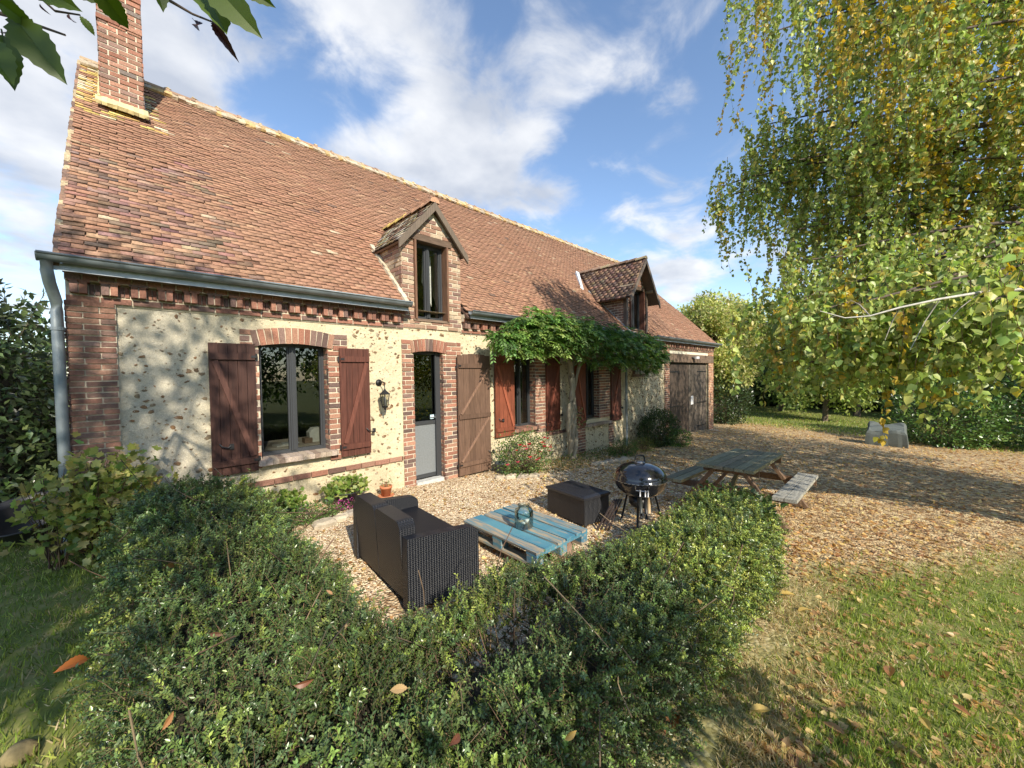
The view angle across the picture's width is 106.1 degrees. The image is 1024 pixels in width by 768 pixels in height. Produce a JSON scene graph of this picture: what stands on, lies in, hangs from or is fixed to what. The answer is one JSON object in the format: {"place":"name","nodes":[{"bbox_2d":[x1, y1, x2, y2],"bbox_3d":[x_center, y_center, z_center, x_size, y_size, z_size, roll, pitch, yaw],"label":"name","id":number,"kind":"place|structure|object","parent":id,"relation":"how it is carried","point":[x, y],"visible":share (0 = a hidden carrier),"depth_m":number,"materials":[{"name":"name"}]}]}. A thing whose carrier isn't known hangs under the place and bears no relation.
{"place":"outdoors","nodes":[
{"label":"outdoors","id":0,"kind":"place"},
{"bbox_2d":[0,400,1023,767],"bbox_3d":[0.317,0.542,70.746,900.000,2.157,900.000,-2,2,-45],"label":"ground","id":1,"kind":"structure","parent":0,"point":[712,726],"depth_m":3.71,"materials":[{"name":"soil"}]},
{"bbox_2d":[0,739,40,767],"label":"mossy stone","id":2,"kind":"object","parent":1,"relation":"on","point":[14,753],"visible":0.98,"depth_m":1.69,"materials":[{"name":"beige stone"}]},
{"bbox_2d":[0,490,59,546],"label":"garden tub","id":3,"kind":"object","parent":1,"relation":"on","point":[8,533],"visible":0.23,"depth_m":3.73,"materials":[{"name":"black plastic"}]},
{"bbox_2d":[0,278,70,502],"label":"laurel hedge","id":4,"kind":"object","parent":1,"relation":"on","point":[28,441],"visible":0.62,"depth_m":4.40,"materials":[{"name":"green plant"}]},
{"bbox_2d":[11,461,93,570],"bbox_3d":[-3.854,1.130,3.244,0.468,0.917,0.423,-1,1,-13],"label":"shrub","id":5,"kind":"object","parent":1,"relation":"on","point":[62,502],"visible":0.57,"depth_m":3.20,"materials":[{"name":"green plant"}]},
{"bbox_2d":[0,431,189,573],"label":"hydrangea bush","id":6,"kind":"object","parent":1,"relation":"on","point":[108,480],"visible":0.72,"depth_m":3.29,"materials":[{"name":"green plant"}]},
{"bbox_2d":[0,0,275,90],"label":"chestnut tree","id":7,"kind":"object","parent":1,"relation":"on","point":[29,39],"visible":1,"depth_m":1.02,"materials":[{"name":"green plant"}]},
{"bbox_2d":[274,501,299,520],"bbox_3d":[-2.674,1.506,4.491,0.354,0.170,0.351,-2,2,-45],"label":"planter","id":8,"kind":"object","parent":1,"relation":"on","point":[289,509],"visible":0.23,"depth_m":4.47,"materials":[{"name":"plastic"}]},
{"bbox_2d":[267,486,308,511],"bbox_3d":[-2.697,1.409,4.476,0.588,0.415,0.400,-2,2,-45],"label":"geranium","id":9,"kind":"object","parent":8,"relation":"in","point":[285,495],"visible":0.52,"depth_m":4.48,"materials":[{"name":"green plant"}]},
{"bbox_2d":[286,498,347,526],"bbox_3d":[-2.360,1.494,4.506,0.802,0.273,0.488,-2,2,-45],"label":"ground plant","id":10,"kind":"object","parent":1,"relation":"on","point":[328,513],"visible":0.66,"depth_m":4.53,"materials":[{"name":"green plant"}]},
{"bbox_2d":[311,517,336,529],"bbox_3d":[-2.149,1.593,4.400,0.259,0.095,0.192,-2,2,-45],"label":"edging stone","id":11,"kind":"object","parent":1,"relation":"on","point":[322,523],"visible":0.88,"depth_m":4.35,"materials":[{"name":"beige stone"}]},
{"bbox_2d":[333,512,348,522],"bbox_3d":[-2.043,1.598,4.580,0.248,0.089,0.140,-2,2,-45],"label":"edging stone","id":12,"kind":"object","parent":1,"relation":"on","point":[340,517],"visible":0.69,"depth_m":4.56,"materials":[{"name":"beige stone"}]},
{"bbox_2d":[331,497,354,510],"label":"heather","id":13,"kind":"object","parent":1,"relation":"on","point":[346,506],"visible":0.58,"depth_m":4.88,"materials":[{"name":"pink plant"}]},
{"bbox_2d":[319,473,370,500],"bbox_3d":[-2.183,1.394,5.056,0.680,0.463,0.425,-2,2,-45],"label":"geranium","id":14,"kind":"object","parent":1,"relation":"on","point":[331,489],"visible":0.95,"depth_m":4.98,"materials":[{"name":"green plant"}]},
{"bbox_2d":[334,488,360,508],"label":"heather","id":15,"kind":"object","parent":1,"relation":"on","point":[352,495],"visible":0.45,"depth_m":4.94,"materials":[{"name":"purple plant"}]},
{"bbox_2d":[345,509,352,516],"bbox_3d":[-1.985,1.600,4.768,0.268,0.083,0.146,-2,2,-45],"label":"edging stone","id":16,"kind":"object","parent":1,"relation":"on","point":[350,511],"visible":0.37,"depth_m":4.71,"materials":[{"name":"beige stone"}]},
{"bbox_2d":[34,0,722,555],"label":"farmhouse","id":17,"kind":"object","parent":1,"relation":"on","point":[268,306],"visible":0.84,"depth_m":5.57,"materials":[{"name":"stone"}]},
{"bbox_2d":[258,344,338,466],"bbox_3d":[-2.778,0.222,4.964,0.910,1.492,0.322,-2,2,-45],"label":"window","id":18,"kind":"structure","parent":17,"relation":"in","point":[292,413],"depth_m":5.00,"materials":[{"name":"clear glass"}]},
{"bbox_2d":[376,379,389,411],"bbox_3d":[-1.877,0.173,5.623,0.170,0.485,0.234,-2,2,-45],"label":"wall lantern","id":19,"kind":"object","parent":17,"relation":"attached to","point":[384,392],"depth_m":5.58,"materials":[{"name":"black metal"}]},
{"bbox_2d":[413,351,443,485],"bbox_3d":[-1.398,0.540,6.352,0.555,2.200,0.220,-2,2,-45],"label":"door","id":20,"kind":"structure","parent":17,"relation":"in","point":[427,406],"depth_m":6.43,"materials":[{"name":"grey glass"}]},
{"bbox_2d":[514,355,540,432],"bbox_3d":[0.229,0.174,7.946,0.740,1.557,0.322,-2,2,-45],"label":"window","id":21,"kind":"structure","parent":17,"relation":"in","point":[521,372],"depth_m":8.09,"materials":[{"name":"clear glass"}]},
{"bbox_2d":[585,359,612,426],"bbox_3d":[2.119,0.204,9.821,1.140,1.667,0.322,-2,2,-45],"label":"window","id":22,"kind":"structure","parent":17,"relation":"in","point":[589,375],"depth_m":9.87,"materials":[{"name":"brown glass"}]},
{"bbox_2d":[669,365,687,433],"bbox_3d":[5.836,0.601,13.550,1.824,2.560,0.048,-2,2,-45],"label":"barn door","id":23,"kind":"structure","parent":17,"relation":"in","point":[678,383],"depth_m":13.62,"materials":[{"name":"brown wood"}]},
{"bbox_2d":[688,365,705,431],"bbox_3d":[7.163,0.548,14.860,1.834,2.560,0.057,-2,2,-45],"label":"barn door","id":24,"kind":"structure","parent":17,"relation":"in","point":[696,373],"depth_m":14.78,"materials":[{"name":"brown wood"}]},
{"bbox_2d":[378,484,393,497],"bbox_3d":[-1.799,1.528,5.500,0.230,0.152,0.230,-2,2,-45],"label":"terracotta pot","id":25,"kind":"object","parent":1,"relation":"on","point":[385,491],"visible":0.98,"depth_m":5.45,"materials":[{"name":"orange ceramic"}]},
{"bbox_2d":[353,492,478,611],"bbox_3d":[-0.909,1.373,3.467,0.656,0.694,1.165,-2,2,-41],"label":"wicker sofa","id":26,"kind":"object","parent":1,"relation":"on","point":[400,541],"visible":0.94,"depth_m":3.08,"materials":[{"name":"black wicker"}]},
{"bbox_2d":[47,459,797,767],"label":"clipped hedge","id":27,"kind":"object","parent":1,"relation":"on","point":[612,664],"visible":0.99,"depth_m":1.70,"materials":[{"name":"green plant"}]},
{"bbox_2d":[54,654,88,672],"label":"dry leaf","id":28,"kind":"object","parent":27,"relation":"attached to","point":[73,661],"visible":0.99,"depth_m":1.38,"materials":[{"name":"orange plant"}]},
{"bbox_2d":[162,711,173,729],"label":"dry leaf","id":29,"kind":"object","parent":27,"relation":"attached to","point":[169,719],"visible":1,"depth_m":1.15,"materials":[{"name":"orange plant"}]},
{"bbox_2d":[164,563,173,567],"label":"dry leaf","id":30,"kind":"object","parent":27,"relation":"attached to","point":[170,565],"visible":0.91,"depth_m":2.13,"materials":[{"name":"brown plant"}]},
{"bbox_2d":[208,632,225,636],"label":"dry leaf","id":31,"kind":"object","parent":27,"relation":"attached to","point":[217,634],"visible":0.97,"depth_m":1.55,"materials":[{"name":"brown plant"}]},
{"bbox_2d":[294,679,313,688],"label":"dry leaf","id":32,"kind":"object","parent":27,"relation":"attached to","point":[302,685],"visible":1,"depth_m":1.29,"materials":[{"name":"plant"}]},
{"bbox_2d":[390,683,406,693],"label":"dry leaf","id":33,"kind":"object","parent":27,"relation":"attached to","point":[398,688],"visible":1,"depth_m":1.26,"materials":[{"name":"plant"}]},
{"bbox_2d":[449,733,460,745],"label":"dry leaf","id":34,"kind":"object","parent":27,"relation":"attached to","point":[456,739],"visible":1,"depth_m":1.07,"materials":[{"name":"red plant"}]},
{"bbox_2d":[565,730,576,740],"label":"dry leaf","id":35,"kind":"object","parent":27,"relation":"attached to","point":[570,736],"visible":1,"depth_m":1.08,"materials":[{"name":"yellow plant"}]},
{"bbox_2d":[494,475,504,478],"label":"edging stone","id":36,"kind":"object","parent":1,"relation":"on","point":[499,477],"visible":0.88,"depth_m":6.72,"materials":[{"name":"beige stone"}]},
{"bbox_2d":[495,461,506,473],"bbox_3d":[-0.208,1.543,7.135,0.230,0.200,0.228,-2,2,-45],"label":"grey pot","id":37,"kind":"object","parent":1,"relation":"on","point":[499,466],"visible":0.7,"depth_m":7.06,"materials":[{"name":"grey ceramic"}]},
{"bbox_2d":[505,473,516,479],"bbox_3d":[-0.018,1.638,6.803,0.271,0.096,0.128,-2,2,-30],"label":"edging stone","id":38,"kind":"object","parent":1,"relation":"on","point":[510,476],"visible":0.92,"depth_m":6.75,"materials":[{"name":"beige stone"}]},
{"bbox_2d":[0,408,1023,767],"bbox_3d":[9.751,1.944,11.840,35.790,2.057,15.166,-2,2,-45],"label":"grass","id":39,"kind":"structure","parent":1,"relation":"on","point":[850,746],"depth_m":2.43,"materials":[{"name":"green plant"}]},
{"bbox_2d":[504,547,523,563],"bbox_3d":[0.021,1.691,3.745,0.152,0.131,0.159,-2,2,-45],"label":"support stone","id":40,"kind":"object","parent":1,"relation":"on","point":[510,557],"visible":0.29,"depth_m":3.71,"materials":[{"name":"grey stone"}]},
{"bbox_2d":[463,504,587,563],"bbox_3d":[0.121,1.543,4.038,0.765,0.147,1.086,-2,2,-43],"label":"pallet table","id":41,"kind":"object","parent":40,"relation":"on","point":[548,533],"visible":0.82,"depth_m":3.86,"materials":[{"name":"blue paint"}]},
{"bbox_2d":[514,502,532,529],"bbox_3d":[0.122,1.354,3.967,0.196,0.233,0.196,-2,2,-45],"label":"glass jar","id":42,"kind":"object","parent":41,"relation":"on","point":[521,526],"visible":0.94,"depth_m":3.92,"materials":[{"name":"glass"}]},
{"bbox_2d":[517,473,528,478],"bbox_3d":[0.196,1.647,6.859,0.174,0.096,0.191,-1,1,13],"label":"edging stone","id":43,"kind":"object","parent":1,"relation":"on","point":[523,476],"visible":0.92,"depth_m":6.80,"materials":[{"name":"beige stone"}]},
{"bbox_2d":[492,426,556,476],"bbox_3d":[0.229,1.244,7.124,1.472,0.894,0.886,-2,2,-45],"label":"rose bush","id":44,"kind":"object","parent":1,"relation":"on","point":[525,467],"visible":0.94,"depth_m":6.99,"materials":[{"name":"green plant"}]},
{"bbox_2d":[528,473,540,477],"bbox_3d":[0.405,1.655,6.934,0.189,0.088,0.186,0,2,18],"label":"edging stone","id":45,"kind":"object","parent":1,"relation":"on","point":[534,475],"visible":0.88,"depth_m":6.87,"materials":[{"name":"beige stone"}]},
{"bbox_2d":[295,450,782,696],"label":"gravel","id":46,"kind":"structure","parent":1,"relation":"on","point":[451,513],"depth_m":5.38,"materials":[{"name":"beige gravel"}]},
{"bbox_2d":[596,455,667,533],"bbox_3d":[1.488,1.317,4.622,0.742,0.932,0.674,-2,2,-45],"label":"kettle barbecue","id":47,"kind":"object","parent":46,"relation":"on","point":[632,479],"visible":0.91,"depth_m":4.47,"materials":[{"name":"black metal"}]},
{"bbox_2d":[639,490,642,518],"bbox_3d":[1.447,1.354,4.325,0.044,0.320,0.041,0,2,23],"label":"barbecue tool","id":48,"kind":"object","parent":47,"relation":"hanging from","point":[640,506],"visible":1,"depth_m":4.31,"materials":[{"name":"silver plastic"}]},
{"bbox_2d":[644,491,647,519],"bbox_3d":[1.499,1.354,4.308,0.044,0.320,0.041,0,2,23],"label":"barbecue tool","id":49,"kind":"object","parent":47,"relation":"hanging from","point":[645,507],"visible":1,"depth_m":4.29,"materials":[{"name":"silver plastic"}]},
{"bbox_2d":[647,491,650,514],"bbox_3d":[1.526,1.324,4.298,0.041,0.261,0.041,-1,2,-22],"label":"barbecue tool","id":50,"kind":"object","parent":47,"relation":"hanging from","point":[648,505],"visible":1,"depth_m":4.29,"materials":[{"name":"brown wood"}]},
{"bbox_2d":[557,542,573,558],"bbox_3d":[0.531,1.694,3.944,0.159,0.168,0.168,-2,2,-45],"label":"support stone","id":51,"kind":"object","parent":1,"relation":"on","point":[569,546],"visible":0.21,"depth_m":3.91,"materials":[{"name":"beige stone"}]},
{"bbox_2d":[507,444,638,474],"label":"weeds","id":52,"kind":"object","parent":1,"relation":"on","point":[577,455],"visible":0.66,"depth_m":8.44,"materials":[{"name":"green plant"}]},
{"bbox_2d":[482,306,674,458],"bbox_3d":[2.179,0.100,8.848,7.003,3.259,1.156,-2,2,-45],"label":"wisteria","id":53,"kind":"object","parent":1,"relation":"on","point":[568,338],"visible":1,"depth_m":7.89,"materials":[{"name":"green plant"}]},
{"bbox_2d":[546,480,610,527],"bbox_3d":[0.860,1.561,5.068,0.477,0.391,0.710,-2,2,-36],"label":"wicker storage box","id":54,"kind":"object","parent":1,"relation":"on","point":[584,505],"visible":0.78,"depth_m":4.87,"materials":[{"name":"wicker"}]},
{"bbox_2d":[591,461,600,465],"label":"edging stone","id":55,"kind":"object","parent":1,"relation":"on","point":[596,463],"visible":0.84,"depth_m":8.04,"materials":[{"name":"grey stone"}]},
{"bbox_2d":[599,460,607,464],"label":"edging stone","id":56,"kind":"object","parent":1,"relation":"on","point":[603,462],"visible":0.69,"depth_m":8.21,"materials":[{"name":"grey stone"}]},
{"bbox_2d":[606,459,613,463],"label":"edging stone","id":57,"kind":"object","parent":1,"relation":"on","point":[610,461],"visible":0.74,"depth_m":8.36,"materials":[{"name":"grey stone"}]},
{"bbox_2d":[614,458,621,462],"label":"edging stone","id":58,"kind":"object","parent":1,"relation":"on","point":[617,460],"visible":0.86,"depth_m":8.50,"materials":[{"name":"grey stone"}]},
{"bbox_2d":[607,437,639,456],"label":"round bush","id":59,"kind":"object","parent":1,"relation":"on","point":[626,452],"visible":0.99,"depth_m":9.31,"materials":[{"name":"green plant"}]},
{"bbox_2d":[620,456,627,461],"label":"edging stone","id":60,"kind":"object","parent":1,"relation":"on","point":[624,458],"visible":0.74,"depth_m":8.63,"materials":[{"name":"grey stone"}]},
{"bbox_2d":[631,435,656,451],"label":"round bush","id":61,"kind":"object","parent":1,"relation":"on","point":[643,448],"visible":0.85,"depth_m":10.03,"materials":[{"name":"green plant"}]},
{"bbox_2d":[635,404,681,447],"bbox_3d":[4.266,1.193,11.244,2.196,1.204,1.090,-2,2,-45],"label":"dark shrub","id":62,"kind":"object","parent":1,"relation":"on","point":[660,441],"visible":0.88,"depth_m":10.95,"materials":[{"name":"green plant"}]},
{"bbox_2d":[313,420,1023,767],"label":"leaf litter","id":63,"kind":"object","parent":1,"relation":"on","point":[788,739],"visible":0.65,"depth_m":3.86,"materials":[{"name":"brown plant"}]},
{"bbox_2d":[823,721,846,735],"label":"fallen leaf","id":64,"kind":"object","parent":63,"relation":"on","point":[834,726],"visible":0.97,"depth_m":2.03,"materials":[{"name":"brown plant"}]},
{"bbox_2d":[663,714,679,735],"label":"fallen leaf","id":65,"kind":"object","parent":1,"relation":"on","point":[676,720],"visible":0.38,"depth_m":2.00,"materials":[{"name":"brown plant"}]},
{"bbox_2d":[665,428,692,446],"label":"round bush","id":66,"kind":"object","parent":1,"relation":"on","point":[685,438],"visible":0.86,"depth_m":11.01,"materials":[{"name":"green plant"}]},
{"bbox_2d":[677,286,784,417],"bbox_3d":[10.066,-1.378,18.941,6.558,6.662,5.441,-2,2,-45],"label":"garden tree","id":67,"kind":"object","parent":1,"relation":"on","point":[710,315],"visible":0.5,"depth_m":17.76,"materials":[{"name":"green plant"}]},
{"bbox_2d":[713,373,758,424],"bbox_3d":[10.313,0.636,18.713,4.754,2.672,2.700,-2,2,-45],"label":"dark laurel","id":68,"kind":"object","parent":1,"relation":"on","point":[737,412],"visible":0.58,"depth_m":17.82,"materials":[{"name":"green plant"}]},
{"bbox_2d":[686,479,787,525],"bbox_3d":[2.108,1.397,3.674,0.905,0.906,0.818,-2,2,-45],"label":"bramble","id":69,"kind":"object","parent":1,"relation":"on","point":[760,497],"visible":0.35,"depth_m":3.60,"materials":[{"name":"green plant"}]},
{"bbox_2d":[667,448,817,534],"bbox_3d":[3.436,1.477,5.730,1.570,0.755,1.968,1,-1,44],"label":"picnic table","id":70,"kind":"object","parent":1,"relation":"on","point":[749,464],"visible":0.91,"depth_m":5.44,"materials":[{"name":"grey wood"}]},
{"bbox_2d":[748,703,770,712],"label":"fallen leaf","id":71,"kind":"object","parent":1,"relation":"on","point":[757,707],"visible":1,"depth_m":2.12,"materials":[{"name":"yellow plant"}]},
{"bbox_2d":[745,324,801,410],"bbox_3d":[19.341,-1.648,27.462,7.577,7.387,7.245,-2,2,-45],"label":"background tree","id":72,"kind":"object","parent":1,"relation":"on","point":[780,407],"visible":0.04,"depth_m":27.30,"materials":[{"name":"green plant"}]},
{"bbox_2d":[780,590,794,594],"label":"fallen leaf","id":73,"kind":"object","parent":1,"relation":"on","point":[786,592],"visible":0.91,"depth_m":3.33,"materials":[{"name":"yellow plant"}]},
{"bbox_2d":[798,607,811,611],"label":"fallen leaf","id":74,"kind":"object","parent":1,"relation":"on","point":[800,609],"visible":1,"depth_m":3.11,"materials":[{"name":"yellow plant"}]},
{"bbox_2d":[752,286,896,421],"bbox_3d":[18.011,-1.764,21.820,8.187,8.002,7.357,-2,2,-45],"label":"garden tree","id":75,"kind":"object","parent":1,"relation":"on","point":[804,400],"visible":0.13,"depth_m":21.38,"materials":[{"name":"green plant"}]},
{"bbox_2d":[702,0,1023,446],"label":"weeping birch","id":76,"kind":"object","parent":1,"relation":"on","point":[904,310],"visible":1,"depth_m":3.81,"materials":[{"name":"green plant"}]},
{"bbox_2d":[717,368,1023,416],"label":"boundary hedge","id":77,"kind":"object","parent":1,"relation":"on","point":[772,403],"visible":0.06,"depth_m":29.23,"materials":[{"name":"green plant"}]},
{"bbox_2d":[853,362,899,415],"bbox_3d":[22.854,-1.846,25.480,7.860,8.099,7.544,-2,2,-45],"label":"background tree","id":78,"kind":"object","parent":1,"relation":"on","point":[858,413],"visible":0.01,"depth_m":25.24,"materials":[{"name":"green plant"}]},
{"bbox_2d":[865,421,908,448],"bbox_3d":[12.871,1.718,13.234,0.899,0.770,1.068,-2,2,-45],"label":"tarpaulin cover","id":79,"kind":"object","parent":1,"relation":"on","point":[896,435],"visible":0.91,"depth_m":13.04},
{"bbox_2d":[883,666,894,675],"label":"fallen leaf","id":80,"kind":"object","parent":1,"relation":"on","point":[891,671],"visible":1,"depth_m":2.46,"materials":[{"name":"brown plant"}]},
{"bbox_2d":[918,716,931,729],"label":"fallen leaf","id":81,"kind":"object","parent":1,"relation":"on","point":[925,722],"visible":1,"depth_m":2.08,"materials":[{"name":"yellow plant"}]},
{"bbox_2d":[872,381,1017,450],"bbox_3d":[15.332,1.051,13.822,3.532,2.556,3.508,-2,2,-45],"label":"laurel bush","id":82,"kind":"object","parent":1,"relation":"on","point":[948,438],"visible":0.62,"depth_m":13.19,"materials":[{"name":"green plant"}]},
{"bbox_2d":[884,326,1015,421],"bbox_3d":[25.935,-1.933,23.386,7.703,8.607,7.287,-2,2,-45],"label":"background tree","id":83,"kind":"object","parent":1,"relation":"on","point":[968,382],"depth_m":21.92,"materials":[{"name":"green plant"}]},
{"bbox_2d":[882,358,1023,449],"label":"laurel hedge","id":84,"kind":"object","parent":1,"relation":"on","point":[1013,411],"visible":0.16,"depth_m":13.68,"materials":[{"name":"green plant"}]},
{"bbox_2d":[950,702,970,715],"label":"fallen leaf","id":85,"kind":"object","parent":1,"relation":"on","point":[961,708],"visible":1,"depth_m":2.19,"materials":[{"name":"brown plant"}]},
{"bbox_2d":[0,0,1023,372],"label":"sky","id":86,"kind":"structure","parent":0,"point":[589,124],"materials":[{"name":"blue"}]}
]}

